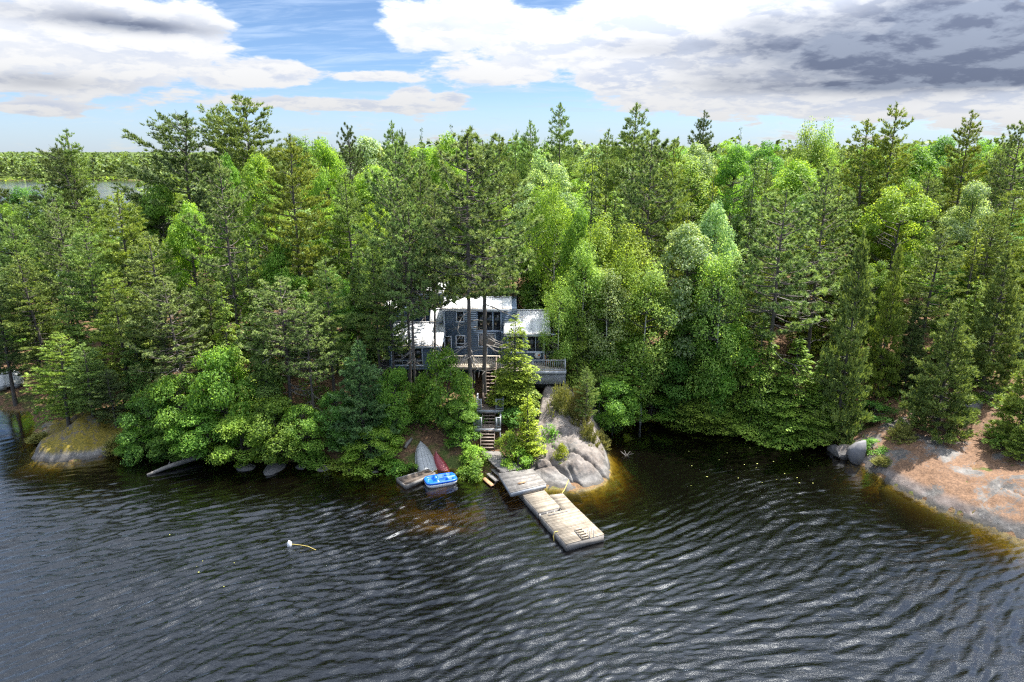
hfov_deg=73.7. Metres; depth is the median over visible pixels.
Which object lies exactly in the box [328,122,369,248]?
red pine
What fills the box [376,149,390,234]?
cedar
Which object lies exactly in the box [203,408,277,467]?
maple
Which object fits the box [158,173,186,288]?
white pine
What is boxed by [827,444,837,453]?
shore boulder
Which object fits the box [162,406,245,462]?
maple
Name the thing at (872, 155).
white pine
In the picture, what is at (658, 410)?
hemlock
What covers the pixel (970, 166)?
maple
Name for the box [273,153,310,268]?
white pine
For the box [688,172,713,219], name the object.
white pine
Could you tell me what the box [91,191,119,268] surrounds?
white pine
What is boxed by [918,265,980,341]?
maple
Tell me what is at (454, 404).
maple
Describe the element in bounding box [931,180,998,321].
maple
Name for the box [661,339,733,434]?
hemlock
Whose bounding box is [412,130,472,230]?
maple
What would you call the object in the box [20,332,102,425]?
white pine
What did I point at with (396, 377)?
maple
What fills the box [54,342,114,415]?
white pine
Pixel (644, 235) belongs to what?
white pine
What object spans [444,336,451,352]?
window
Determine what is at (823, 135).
birch
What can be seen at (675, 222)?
white pine
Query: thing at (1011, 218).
white pine
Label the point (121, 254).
white pine
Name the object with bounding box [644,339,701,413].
maple
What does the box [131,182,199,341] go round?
pine tree
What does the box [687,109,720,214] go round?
white pine
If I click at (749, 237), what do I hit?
hemlock
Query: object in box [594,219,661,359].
birch
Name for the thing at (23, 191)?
maple
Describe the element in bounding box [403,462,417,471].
shrub
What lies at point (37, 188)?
white pine
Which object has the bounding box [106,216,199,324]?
maple
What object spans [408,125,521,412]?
red pine
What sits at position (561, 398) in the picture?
juniper
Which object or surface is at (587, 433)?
juniper
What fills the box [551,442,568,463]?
shrub
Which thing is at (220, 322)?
hemlock
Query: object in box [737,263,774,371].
white pine
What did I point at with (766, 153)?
maple
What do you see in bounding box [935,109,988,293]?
white pine
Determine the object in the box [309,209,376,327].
maple
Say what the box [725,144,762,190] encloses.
maple
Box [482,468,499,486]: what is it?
side steps
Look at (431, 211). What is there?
red pine
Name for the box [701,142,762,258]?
maple
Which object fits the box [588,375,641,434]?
maple
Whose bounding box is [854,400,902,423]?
shrub
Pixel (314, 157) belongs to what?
white pine
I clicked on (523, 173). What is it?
white pine
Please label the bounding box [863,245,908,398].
white pine
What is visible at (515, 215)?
red pine
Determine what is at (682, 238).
maple
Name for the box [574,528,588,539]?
wooden ladder
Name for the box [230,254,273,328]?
white pine
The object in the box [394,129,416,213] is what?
white pine
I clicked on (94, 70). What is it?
sky
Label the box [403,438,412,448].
driftwood log
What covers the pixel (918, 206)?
maple
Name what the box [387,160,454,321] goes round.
red pine
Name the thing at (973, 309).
hemlock
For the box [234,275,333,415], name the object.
red pine
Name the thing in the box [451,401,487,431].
shrub
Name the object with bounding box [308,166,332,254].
white pine
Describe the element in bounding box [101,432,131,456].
juniper
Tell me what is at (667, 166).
white pine
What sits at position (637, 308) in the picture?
birch
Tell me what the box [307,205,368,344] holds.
maple
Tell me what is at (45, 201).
white pine
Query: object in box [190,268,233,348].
white pine
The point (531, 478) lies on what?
dock platform
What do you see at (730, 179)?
maple
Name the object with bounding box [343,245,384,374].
hemlock
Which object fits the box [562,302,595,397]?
hemlock
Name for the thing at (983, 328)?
white pine
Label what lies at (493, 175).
white pine
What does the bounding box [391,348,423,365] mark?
window
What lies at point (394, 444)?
maple
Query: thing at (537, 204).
birch
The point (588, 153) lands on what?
maple
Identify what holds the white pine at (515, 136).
on the ground at (432, 438)
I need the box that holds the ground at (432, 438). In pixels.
[0,152,1023,546]
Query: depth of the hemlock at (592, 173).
66.59 m
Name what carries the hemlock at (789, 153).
on the ground at (432, 438)
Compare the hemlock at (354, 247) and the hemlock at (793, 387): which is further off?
the hemlock at (354, 247)
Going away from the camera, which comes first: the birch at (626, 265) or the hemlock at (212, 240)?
the birch at (626, 265)
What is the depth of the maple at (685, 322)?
60.48 m
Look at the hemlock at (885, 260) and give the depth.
81.95 m
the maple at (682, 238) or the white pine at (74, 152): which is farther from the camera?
the white pine at (74, 152)
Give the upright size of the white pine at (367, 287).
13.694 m
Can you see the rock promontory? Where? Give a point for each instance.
(584, 464)
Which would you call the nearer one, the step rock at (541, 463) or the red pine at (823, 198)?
the step rock at (541, 463)
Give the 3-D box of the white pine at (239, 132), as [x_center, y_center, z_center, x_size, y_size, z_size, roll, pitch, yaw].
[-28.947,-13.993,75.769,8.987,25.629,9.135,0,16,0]
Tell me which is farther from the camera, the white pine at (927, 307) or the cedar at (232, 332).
the cedar at (232, 332)
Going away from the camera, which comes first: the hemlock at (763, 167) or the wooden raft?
the wooden raft
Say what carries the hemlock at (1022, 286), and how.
on the ground at (432, 438)
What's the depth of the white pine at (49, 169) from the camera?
79.25 m
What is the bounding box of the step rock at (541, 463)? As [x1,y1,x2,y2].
[536,459,547,468]
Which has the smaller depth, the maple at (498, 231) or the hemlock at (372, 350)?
the hemlock at (372, 350)
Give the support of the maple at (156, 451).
on the ground at (432, 438)
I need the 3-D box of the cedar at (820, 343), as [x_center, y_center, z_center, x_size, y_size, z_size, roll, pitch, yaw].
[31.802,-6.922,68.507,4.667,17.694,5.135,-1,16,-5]
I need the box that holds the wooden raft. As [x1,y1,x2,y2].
[396,469,434,489]
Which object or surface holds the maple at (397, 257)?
on the ground at (432, 438)
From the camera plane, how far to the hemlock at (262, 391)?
54.67 m
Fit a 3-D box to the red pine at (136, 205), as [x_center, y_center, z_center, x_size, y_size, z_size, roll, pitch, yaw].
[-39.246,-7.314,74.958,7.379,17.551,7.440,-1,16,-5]
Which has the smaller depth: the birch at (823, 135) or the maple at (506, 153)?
the birch at (823, 135)
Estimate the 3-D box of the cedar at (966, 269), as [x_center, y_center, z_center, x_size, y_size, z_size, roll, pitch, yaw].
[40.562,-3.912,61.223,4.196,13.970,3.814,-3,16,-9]
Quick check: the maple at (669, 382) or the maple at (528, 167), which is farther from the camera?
the maple at (528, 167)
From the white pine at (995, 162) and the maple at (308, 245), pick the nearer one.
the maple at (308, 245)
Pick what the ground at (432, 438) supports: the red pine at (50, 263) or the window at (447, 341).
the red pine at (50, 263)
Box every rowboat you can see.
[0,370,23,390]
[415,441,437,470]
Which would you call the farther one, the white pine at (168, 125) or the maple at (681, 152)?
the maple at (681, 152)
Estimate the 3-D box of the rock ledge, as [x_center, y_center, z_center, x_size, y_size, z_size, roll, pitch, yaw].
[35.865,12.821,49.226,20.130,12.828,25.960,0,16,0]
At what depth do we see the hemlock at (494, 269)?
66.25 m
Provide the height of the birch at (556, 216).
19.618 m
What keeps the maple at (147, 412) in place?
on the ground at (432, 438)
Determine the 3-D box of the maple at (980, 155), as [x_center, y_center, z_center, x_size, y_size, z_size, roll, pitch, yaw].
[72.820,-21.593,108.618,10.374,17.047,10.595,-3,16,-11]
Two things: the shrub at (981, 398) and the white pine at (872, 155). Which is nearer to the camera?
the shrub at (981, 398)
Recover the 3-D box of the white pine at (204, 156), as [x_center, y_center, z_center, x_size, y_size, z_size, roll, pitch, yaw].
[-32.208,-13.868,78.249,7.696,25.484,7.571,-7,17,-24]
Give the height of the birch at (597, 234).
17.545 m
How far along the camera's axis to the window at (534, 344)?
60.77 m
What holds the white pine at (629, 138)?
on the ground at (432, 438)
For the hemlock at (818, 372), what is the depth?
56.91 m
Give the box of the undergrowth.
[30,352,1011,453]
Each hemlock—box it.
[46,289,114,417]
[104,241,172,371]
[119,318,160,425]
[182,207,248,320]
[210,281,255,416]
[234,235,284,401]
[243,322,297,449]
[290,136,327,273]
[325,186,375,323]
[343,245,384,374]
[479,231,500,295]
[485,314,542,426]
[518,206,582,355]
[523,270,552,359]
[540,141,549,154]
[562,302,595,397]
[564,148,603,354]
[591,190,646,341]
[655,376,691,422]
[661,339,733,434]
[715,365,758,435]
[717,320,792,442]
[722,178,769,322]
[726,157,764,342]
[734,156,771,272]
[740,379,805,447]
[751,336,818,450]
[776,150,791,230]
[792,383,836,448]
[798,350,846,445]
[813,286,854,402]
[822,170,902,302]
[913,154,971,284]
[938,280,991,377]
[998,254,1023,327]
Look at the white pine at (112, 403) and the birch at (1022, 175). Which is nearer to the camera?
the white pine at (112, 403)
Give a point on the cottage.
(498, 324)
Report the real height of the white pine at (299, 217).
22.170 m
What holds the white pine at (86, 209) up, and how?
on the ground at (432, 438)
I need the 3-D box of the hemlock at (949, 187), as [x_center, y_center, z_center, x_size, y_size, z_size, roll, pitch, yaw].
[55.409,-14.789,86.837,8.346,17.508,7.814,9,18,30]
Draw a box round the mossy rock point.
[26,407,134,463]
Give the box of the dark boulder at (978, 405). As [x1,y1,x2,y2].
[965,400,982,410]
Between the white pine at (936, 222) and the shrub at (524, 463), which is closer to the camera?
the shrub at (524, 463)
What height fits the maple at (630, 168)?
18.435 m
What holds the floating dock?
on the water
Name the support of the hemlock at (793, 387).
on the ground at (432, 438)
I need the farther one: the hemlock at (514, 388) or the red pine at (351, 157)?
the red pine at (351, 157)
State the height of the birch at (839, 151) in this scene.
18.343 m
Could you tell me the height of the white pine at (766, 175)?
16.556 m
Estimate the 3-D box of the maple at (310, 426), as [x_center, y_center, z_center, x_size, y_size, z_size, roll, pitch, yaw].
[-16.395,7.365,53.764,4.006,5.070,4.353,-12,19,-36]
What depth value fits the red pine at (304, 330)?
53.76 m
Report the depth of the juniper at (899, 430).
54.44 m
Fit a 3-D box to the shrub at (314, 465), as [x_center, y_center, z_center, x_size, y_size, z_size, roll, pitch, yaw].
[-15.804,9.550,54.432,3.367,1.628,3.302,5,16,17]
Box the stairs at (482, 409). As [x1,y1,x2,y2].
[473,356,503,450]
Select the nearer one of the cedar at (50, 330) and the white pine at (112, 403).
the white pine at (112, 403)
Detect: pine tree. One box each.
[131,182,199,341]
[248,240,315,377]
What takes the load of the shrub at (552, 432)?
on the ground at (432, 438)
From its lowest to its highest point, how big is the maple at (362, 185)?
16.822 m
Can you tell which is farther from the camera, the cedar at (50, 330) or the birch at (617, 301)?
the cedar at (50, 330)
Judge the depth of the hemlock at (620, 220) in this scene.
70.61 m
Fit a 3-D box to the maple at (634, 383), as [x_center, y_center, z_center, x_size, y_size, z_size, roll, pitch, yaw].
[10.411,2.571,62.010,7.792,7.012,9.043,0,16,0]
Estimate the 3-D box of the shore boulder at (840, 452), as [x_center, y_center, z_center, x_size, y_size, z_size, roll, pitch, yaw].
[27.137,9.182,55.549,1.905,1.490,1.204,-1,16,-3]
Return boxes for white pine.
[0,188,38,267]
[0,215,58,377]
[0,252,37,406]
[0,252,78,396]
[1,195,64,313]
[19,143,108,254]
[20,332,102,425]
[26,185,87,348]
[29,177,75,310]
[46,129,112,270]
[50,225,131,398]
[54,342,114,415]
[71,189,171,344]
[73,196,125,313]
[83,268,159,399]
[86,368,134,427]
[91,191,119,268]
[102,231,213,407]
[111,109,217,343]
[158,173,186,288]
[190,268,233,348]
[194,103,256,321]
[198,94,290,309]
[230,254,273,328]
[247,134,344,368]
[251,182,293,278]
[253,146,280,211]
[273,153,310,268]
[298,255,358,404]
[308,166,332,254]
[309,137,330,186]
[324,339,399,459]
[325,173,379,340]
[349,242,401,378]
[368,265,411,383]
[378,120,410,244]
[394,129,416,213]
[397,152,416,197]
[484,150,506,275]
[485,134,515,225]
[495,168,527,295]
[502,129,523,281]
[512,119,547,245]
[518,171,554,245]
[537,102,582,228]
[574,366,600,424]
[581,146,607,212]
[586,129,621,244]
[598,157,627,236]
[600,102,657,241]
[633,170,666,270]
[644,140,693,337]
[644,145,672,261]
[657,211,683,295]
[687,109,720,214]
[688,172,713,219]
[714,151,744,224]
[736,237,779,348]
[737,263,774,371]
[741,170,781,258]
[745,153,768,197]
[758,193,799,330]
[806,225,876,444]
[815,156,846,227]
[816,118,901,297]
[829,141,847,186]
[836,101,924,324]
[836,145,856,213]
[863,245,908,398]
[887,170,952,317]
[887,302,930,394]
[890,226,969,371]
[895,298,981,443]
[904,174,945,299]
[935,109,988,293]
[947,207,1023,316]
[952,248,1023,393]
[964,185,1023,333]
[972,150,1016,214]
[983,362,1023,437]
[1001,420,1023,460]
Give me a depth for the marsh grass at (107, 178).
569.55 m
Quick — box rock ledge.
[848,387,1023,538]
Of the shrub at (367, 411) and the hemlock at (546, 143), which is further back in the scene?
the hemlock at (546, 143)
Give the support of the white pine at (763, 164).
on the ground at (432, 438)
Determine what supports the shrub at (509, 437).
on the ground at (432, 438)
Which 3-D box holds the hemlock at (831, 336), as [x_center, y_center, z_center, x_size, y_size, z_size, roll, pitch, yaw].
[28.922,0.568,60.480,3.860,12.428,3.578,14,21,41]
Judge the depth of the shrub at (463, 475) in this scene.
52.19 m
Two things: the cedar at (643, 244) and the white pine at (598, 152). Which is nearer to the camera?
the cedar at (643, 244)
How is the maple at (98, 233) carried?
on the ground at (432, 438)
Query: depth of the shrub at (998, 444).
50.98 m
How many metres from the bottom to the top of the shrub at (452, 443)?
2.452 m
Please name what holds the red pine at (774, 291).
on the ground at (432, 438)
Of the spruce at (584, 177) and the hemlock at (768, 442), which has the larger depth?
the spruce at (584, 177)
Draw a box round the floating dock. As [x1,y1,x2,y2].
[519,489,603,551]
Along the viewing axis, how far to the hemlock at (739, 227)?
76.85 m
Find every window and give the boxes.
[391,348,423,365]
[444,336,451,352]
[455,335,465,347]
[456,311,463,322]
[476,311,501,331]
[478,333,495,346]
[507,336,524,352]
[526,336,543,352]
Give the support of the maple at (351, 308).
on the ground at (432, 438)
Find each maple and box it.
[0,185,54,302]
[0,203,41,286]
[0,317,29,347]
[65,189,113,263]
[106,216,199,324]
[113,390,184,466]
[113,425,159,458]
[134,371,220,460]
[142,419,203,461]
[155,199,234,355]
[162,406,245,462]
[184,344,260,448]
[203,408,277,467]
[207,151,255,329]
[227,152,290,329]
[241,394,306,465]
[257,208,340,332]
[277,403,327,465]
[282,135,317,205]
[300,136,349,257]
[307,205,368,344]
[307,270,367,373]
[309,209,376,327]
[313,390,357,451]
[336,164,410,295]
[338,425,404,469]
[339,135,391,234]
[349,202,402,325]
[374,366,417,435]
[378,217,429,289]
[406,146,437,202]
[407,145,423,163]
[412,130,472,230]
[412,344,479,436]
[423,219,464,294]
[441,397,481,432]
[453,179,517,291]
[494,242,541,308]
[495,144,523,176]
[496,158,537,240]
[502,146,548,247]
[504,154,578,277]
[508,140,542,176]
[542,147,578,199]
[546,202,610,302]
[546,205,602,373]
[549,165,595,235]
[574,144,610,198]
[587,330,663,404]
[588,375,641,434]
[607,155,658,222]
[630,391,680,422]
[641,221,732,384]
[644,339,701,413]
[646,149,708,231]
[654,314,735,399]
[657,281,712,384]
[662,142,729,236]
[683,200,744,329]
[689,321,769,419]
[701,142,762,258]
[712,152,729,190]
[716,139,734,180]
[717,155,743,215]
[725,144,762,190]
[736,140,789,210]
[755,159,831,282]
[765,193,850,289]
[834,260,898,373]
[837,145,909,234]
[837,179,941,347]
[847,174,930,307]
[879,143,956,227]
[915,135,957,197]
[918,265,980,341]
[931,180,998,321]
[941,150,999,225]
[943,160,985,216]
[949,209,1023,317]
[959,137,1000,199]
[960,142,1023,227]
[993,163,1023,207]
[1008,186,1023,287]
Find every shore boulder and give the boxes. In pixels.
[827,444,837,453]
[833,444,849,460]
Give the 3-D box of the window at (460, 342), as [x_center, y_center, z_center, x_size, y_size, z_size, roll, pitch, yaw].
[-4.705,0.035,62.237,0.973,1.194,0.110,0,16,0]
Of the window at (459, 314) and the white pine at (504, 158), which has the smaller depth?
the window at (459, 314)
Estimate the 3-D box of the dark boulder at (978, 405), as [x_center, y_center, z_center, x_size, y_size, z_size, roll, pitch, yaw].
[37.694,5.399,55.836,1.706,1.227,1.261,-12,19,-36]
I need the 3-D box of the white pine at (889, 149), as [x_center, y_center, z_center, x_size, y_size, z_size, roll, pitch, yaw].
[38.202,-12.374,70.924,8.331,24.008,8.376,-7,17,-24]
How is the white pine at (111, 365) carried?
on the ground at (432, 438)
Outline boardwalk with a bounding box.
[480,450,519,472]
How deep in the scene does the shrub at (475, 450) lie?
52.95 m
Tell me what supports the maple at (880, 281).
on the ground at (432, 438)
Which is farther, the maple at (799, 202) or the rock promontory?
the maple at (799, 202)
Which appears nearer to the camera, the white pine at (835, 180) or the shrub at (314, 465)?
the shrub at (314, 465)
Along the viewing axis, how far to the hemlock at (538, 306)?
64.84 m
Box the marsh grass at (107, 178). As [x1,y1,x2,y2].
[1,175,172,180]
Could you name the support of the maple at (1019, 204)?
on the ground at (432, 438)
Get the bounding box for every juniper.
[24,431,50,443]
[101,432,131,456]
[545,379,578,418]
[563,379,592,426]
[579,417,602,450]
[598,428,611,449]
[869,455,893,466]
[884,423,919,444]
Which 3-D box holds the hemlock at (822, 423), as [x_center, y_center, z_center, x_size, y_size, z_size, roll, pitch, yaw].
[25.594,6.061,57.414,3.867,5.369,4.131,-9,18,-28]
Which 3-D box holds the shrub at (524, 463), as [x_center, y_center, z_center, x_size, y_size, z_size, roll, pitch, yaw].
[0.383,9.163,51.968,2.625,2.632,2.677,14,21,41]
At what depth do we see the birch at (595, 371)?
59.45 m
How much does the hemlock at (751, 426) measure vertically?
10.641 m
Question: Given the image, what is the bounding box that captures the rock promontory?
[529,381,610,493]
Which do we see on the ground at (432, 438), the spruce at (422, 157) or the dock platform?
the spruce at (422, 157)
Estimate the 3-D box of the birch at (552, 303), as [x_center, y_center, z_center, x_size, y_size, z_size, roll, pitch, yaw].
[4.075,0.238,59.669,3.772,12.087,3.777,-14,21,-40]
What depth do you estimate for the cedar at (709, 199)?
64.71 m
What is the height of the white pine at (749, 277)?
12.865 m
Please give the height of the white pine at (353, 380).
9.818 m
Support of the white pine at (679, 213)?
on the ground at (432, 438)
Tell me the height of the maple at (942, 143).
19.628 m
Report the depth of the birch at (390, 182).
58.03 m
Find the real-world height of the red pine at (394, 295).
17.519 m
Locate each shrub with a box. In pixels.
[295,452,330,470]
[320,452,368,476]
[352,451,393,478]
[359,375,406,428]
[376,458,411,477]
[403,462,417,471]
[404,375,446,423]
[405,402,428,424]
[443,424,482,449]
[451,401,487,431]
[455,465,481,480]
[456,458,495,481]
[458,445,491,466]
[494,428,524,463]
[495,405,536,430]
[498,446,535,470]
[539,422,561,448]
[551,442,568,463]
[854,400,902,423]
[859,437,890,454]
[965,392,1016,408]
[979,430,1021,450]
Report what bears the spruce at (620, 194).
on the ground at (432, 438)
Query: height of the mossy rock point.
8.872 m
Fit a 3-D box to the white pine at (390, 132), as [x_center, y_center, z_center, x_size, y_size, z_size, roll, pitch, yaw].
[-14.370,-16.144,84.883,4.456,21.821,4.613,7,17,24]
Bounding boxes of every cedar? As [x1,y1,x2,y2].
[24,239,67,355]
[189,244,244,348]
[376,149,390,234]
[508,395,547,461]
[622,188,659,328]
[669,210,691,331]
[690,169,719,333]
[771,211,811,322]
[786,203,827,359]
[800,182,846,347]
[874,151,901,261]
[929,219,985,356]
[936,155,959,216]
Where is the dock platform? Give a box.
[498,469,546,496]
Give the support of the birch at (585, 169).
on the ground at (432, 438)
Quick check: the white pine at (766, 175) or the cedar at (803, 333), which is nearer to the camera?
the cedar at (803, 333)
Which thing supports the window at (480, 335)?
in the cottage
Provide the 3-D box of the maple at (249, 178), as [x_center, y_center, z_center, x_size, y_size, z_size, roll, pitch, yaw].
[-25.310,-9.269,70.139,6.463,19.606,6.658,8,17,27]
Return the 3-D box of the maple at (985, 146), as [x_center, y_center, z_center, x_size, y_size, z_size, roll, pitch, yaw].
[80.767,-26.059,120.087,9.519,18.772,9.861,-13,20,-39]
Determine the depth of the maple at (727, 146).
125.44 m
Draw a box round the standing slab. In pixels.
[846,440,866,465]
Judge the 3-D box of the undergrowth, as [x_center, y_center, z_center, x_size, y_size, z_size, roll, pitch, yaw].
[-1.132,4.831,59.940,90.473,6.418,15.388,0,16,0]
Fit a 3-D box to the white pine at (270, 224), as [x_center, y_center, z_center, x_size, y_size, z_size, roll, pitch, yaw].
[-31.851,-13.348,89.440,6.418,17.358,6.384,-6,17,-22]
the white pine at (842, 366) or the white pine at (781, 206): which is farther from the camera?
the white pine at (781, 206)
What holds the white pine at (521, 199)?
on the ground at (432, 438)
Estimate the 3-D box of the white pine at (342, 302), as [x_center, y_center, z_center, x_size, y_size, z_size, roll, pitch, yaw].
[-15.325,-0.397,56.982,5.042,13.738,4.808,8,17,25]
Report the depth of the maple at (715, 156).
105.95 m
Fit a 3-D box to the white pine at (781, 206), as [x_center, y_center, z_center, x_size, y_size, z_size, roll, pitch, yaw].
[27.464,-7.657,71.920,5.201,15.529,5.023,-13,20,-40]
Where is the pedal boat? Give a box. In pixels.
[424,472,456,487]
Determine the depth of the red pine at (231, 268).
58.91 m
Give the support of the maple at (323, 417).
on the ground at (432, 438)
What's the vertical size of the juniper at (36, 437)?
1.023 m
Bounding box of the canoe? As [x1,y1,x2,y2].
[434,452,449,470]
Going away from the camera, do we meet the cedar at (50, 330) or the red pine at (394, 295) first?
the red pine at (394, 295)
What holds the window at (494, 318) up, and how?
in the cottage
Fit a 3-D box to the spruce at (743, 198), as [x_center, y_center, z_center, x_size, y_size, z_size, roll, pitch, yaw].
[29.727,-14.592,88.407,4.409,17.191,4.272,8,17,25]
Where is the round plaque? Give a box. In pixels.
[535,352,540,358]
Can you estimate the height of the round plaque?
0.600 m
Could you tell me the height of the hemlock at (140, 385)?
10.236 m
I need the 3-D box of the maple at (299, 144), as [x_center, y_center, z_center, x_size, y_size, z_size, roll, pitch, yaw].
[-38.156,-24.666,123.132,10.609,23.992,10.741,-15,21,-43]
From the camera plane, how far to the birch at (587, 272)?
59.54 m
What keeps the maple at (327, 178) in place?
on the ground at (432, 438)
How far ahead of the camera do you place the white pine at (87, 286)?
60.20 m
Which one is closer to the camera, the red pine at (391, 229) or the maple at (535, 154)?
the red pine at (391, 229)
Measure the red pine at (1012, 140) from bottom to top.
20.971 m
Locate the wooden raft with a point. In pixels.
(406, 482)
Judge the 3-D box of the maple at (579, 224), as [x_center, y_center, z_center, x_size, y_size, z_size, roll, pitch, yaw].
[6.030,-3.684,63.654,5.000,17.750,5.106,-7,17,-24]
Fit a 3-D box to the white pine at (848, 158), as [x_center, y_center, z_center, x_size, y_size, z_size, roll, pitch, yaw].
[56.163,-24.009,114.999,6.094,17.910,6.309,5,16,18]
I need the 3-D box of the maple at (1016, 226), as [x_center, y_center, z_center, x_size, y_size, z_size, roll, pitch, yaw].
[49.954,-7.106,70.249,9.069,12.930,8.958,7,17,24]
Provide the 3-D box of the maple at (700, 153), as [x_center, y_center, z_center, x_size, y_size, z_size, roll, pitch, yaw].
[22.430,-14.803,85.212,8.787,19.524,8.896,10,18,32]
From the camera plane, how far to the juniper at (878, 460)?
52.67 m
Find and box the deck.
[448,351,565,387]
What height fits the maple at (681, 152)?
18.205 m
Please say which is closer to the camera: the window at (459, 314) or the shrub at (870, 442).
the shrub at (870, 442)
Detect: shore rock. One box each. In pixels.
[236,463,255,470]
[263,462,285,475]
[295,464,306,468]
[317,464,330,471]
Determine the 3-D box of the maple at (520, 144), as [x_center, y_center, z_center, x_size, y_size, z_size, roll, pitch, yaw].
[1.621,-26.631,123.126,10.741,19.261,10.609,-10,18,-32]
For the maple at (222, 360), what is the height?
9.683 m
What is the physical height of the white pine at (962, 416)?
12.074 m
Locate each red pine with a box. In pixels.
[26,202,100,344]
[116,193,177,344]
[124,276,229,427]
[181,155,277,373]
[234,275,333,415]
[273,299,344,431]
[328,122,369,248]
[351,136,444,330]
[376,184,438,392]
[377,202,441,400]
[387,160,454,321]
[404,188,461,381]
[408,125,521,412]
[427,138,544,402]
[605,128,685,333]
[717,188,840,396]
[767,162,873,372]
[983,120,1023,217]
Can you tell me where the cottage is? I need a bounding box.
[377,282,555,382]
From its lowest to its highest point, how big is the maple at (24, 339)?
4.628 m
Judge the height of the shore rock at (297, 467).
0.566 m
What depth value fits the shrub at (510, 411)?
55.69 m
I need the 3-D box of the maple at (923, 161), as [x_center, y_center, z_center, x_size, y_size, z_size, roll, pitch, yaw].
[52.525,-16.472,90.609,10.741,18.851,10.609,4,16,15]
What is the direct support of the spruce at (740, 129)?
on the ground at (432, 438)
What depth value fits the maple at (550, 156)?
106.30 m
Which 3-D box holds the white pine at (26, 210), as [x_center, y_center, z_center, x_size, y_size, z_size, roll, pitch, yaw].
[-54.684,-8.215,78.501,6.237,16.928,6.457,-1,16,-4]
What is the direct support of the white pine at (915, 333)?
on the ground at (432, 438)
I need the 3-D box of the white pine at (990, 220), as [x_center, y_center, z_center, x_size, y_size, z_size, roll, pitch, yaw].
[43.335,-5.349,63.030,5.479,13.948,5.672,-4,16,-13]
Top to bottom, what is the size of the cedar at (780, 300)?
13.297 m
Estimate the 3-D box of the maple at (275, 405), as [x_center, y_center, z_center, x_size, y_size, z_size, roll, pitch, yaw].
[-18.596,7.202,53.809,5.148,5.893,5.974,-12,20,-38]
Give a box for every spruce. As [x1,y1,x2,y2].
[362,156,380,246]
[419,128,427,209]
[573,156,592,241]
[607,157,629,245]
[721,127,741,265]
[734,160,749,245]
[753,161,777,283]
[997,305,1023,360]
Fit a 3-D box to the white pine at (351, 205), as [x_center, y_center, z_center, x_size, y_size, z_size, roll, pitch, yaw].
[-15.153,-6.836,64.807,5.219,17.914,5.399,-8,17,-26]
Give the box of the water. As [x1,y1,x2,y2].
[0,180,1023,681]
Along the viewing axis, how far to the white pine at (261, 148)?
102.56 m
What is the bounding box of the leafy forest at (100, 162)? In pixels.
[0,136,1016,245]
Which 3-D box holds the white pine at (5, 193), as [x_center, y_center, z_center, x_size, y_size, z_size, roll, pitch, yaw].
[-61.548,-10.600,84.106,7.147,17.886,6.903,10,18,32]
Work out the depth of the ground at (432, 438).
60.63 m
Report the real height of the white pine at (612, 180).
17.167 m
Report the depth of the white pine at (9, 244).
66.00 m
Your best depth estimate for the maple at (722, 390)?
58.98 m
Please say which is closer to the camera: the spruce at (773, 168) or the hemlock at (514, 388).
the hemlock at (514, 388)
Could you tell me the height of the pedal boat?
0.810 m
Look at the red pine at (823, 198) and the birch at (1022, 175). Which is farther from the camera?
the birch at (1022, 175)
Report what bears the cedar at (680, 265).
on the ground at (432, 438)
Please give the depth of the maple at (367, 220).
69.34 m
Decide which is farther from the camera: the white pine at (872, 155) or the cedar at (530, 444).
the white pine at (872, 155)
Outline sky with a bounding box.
[0,0,1023,151]
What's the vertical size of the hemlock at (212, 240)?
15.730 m
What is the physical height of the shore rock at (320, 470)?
0.640 m
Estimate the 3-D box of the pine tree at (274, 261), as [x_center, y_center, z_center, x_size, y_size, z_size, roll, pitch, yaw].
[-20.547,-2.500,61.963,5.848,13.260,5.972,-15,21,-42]
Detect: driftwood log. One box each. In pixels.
[147,454,201,475]
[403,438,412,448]
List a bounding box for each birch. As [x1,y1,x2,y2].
[517,179,556,308]
[526,172,574,354]
[537,276,577,367]
[558,238,608,372]
[563,210,631,333]
[572,156,608,225]
[578,361,623,412]
[580,264,638,401]
[593,240,644,366]
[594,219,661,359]
[605,257,678,422]
[645,150,715,283]
[679,246,753,417]
[737,147,776,196]
[779,116,831,234]
[804,116,844,236]
[1007,160,1023,267]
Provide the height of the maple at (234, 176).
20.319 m
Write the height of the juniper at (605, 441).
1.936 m
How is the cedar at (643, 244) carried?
on the ground at (432, 438)
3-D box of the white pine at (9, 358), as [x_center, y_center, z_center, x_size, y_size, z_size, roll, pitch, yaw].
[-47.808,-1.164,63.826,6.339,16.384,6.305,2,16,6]
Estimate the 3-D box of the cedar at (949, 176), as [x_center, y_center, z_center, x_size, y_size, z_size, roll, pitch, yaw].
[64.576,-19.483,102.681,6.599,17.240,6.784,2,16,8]
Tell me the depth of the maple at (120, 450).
54.63 m
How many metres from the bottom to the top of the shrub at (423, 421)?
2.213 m
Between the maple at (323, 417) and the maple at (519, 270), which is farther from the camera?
the maple at (519, 270)

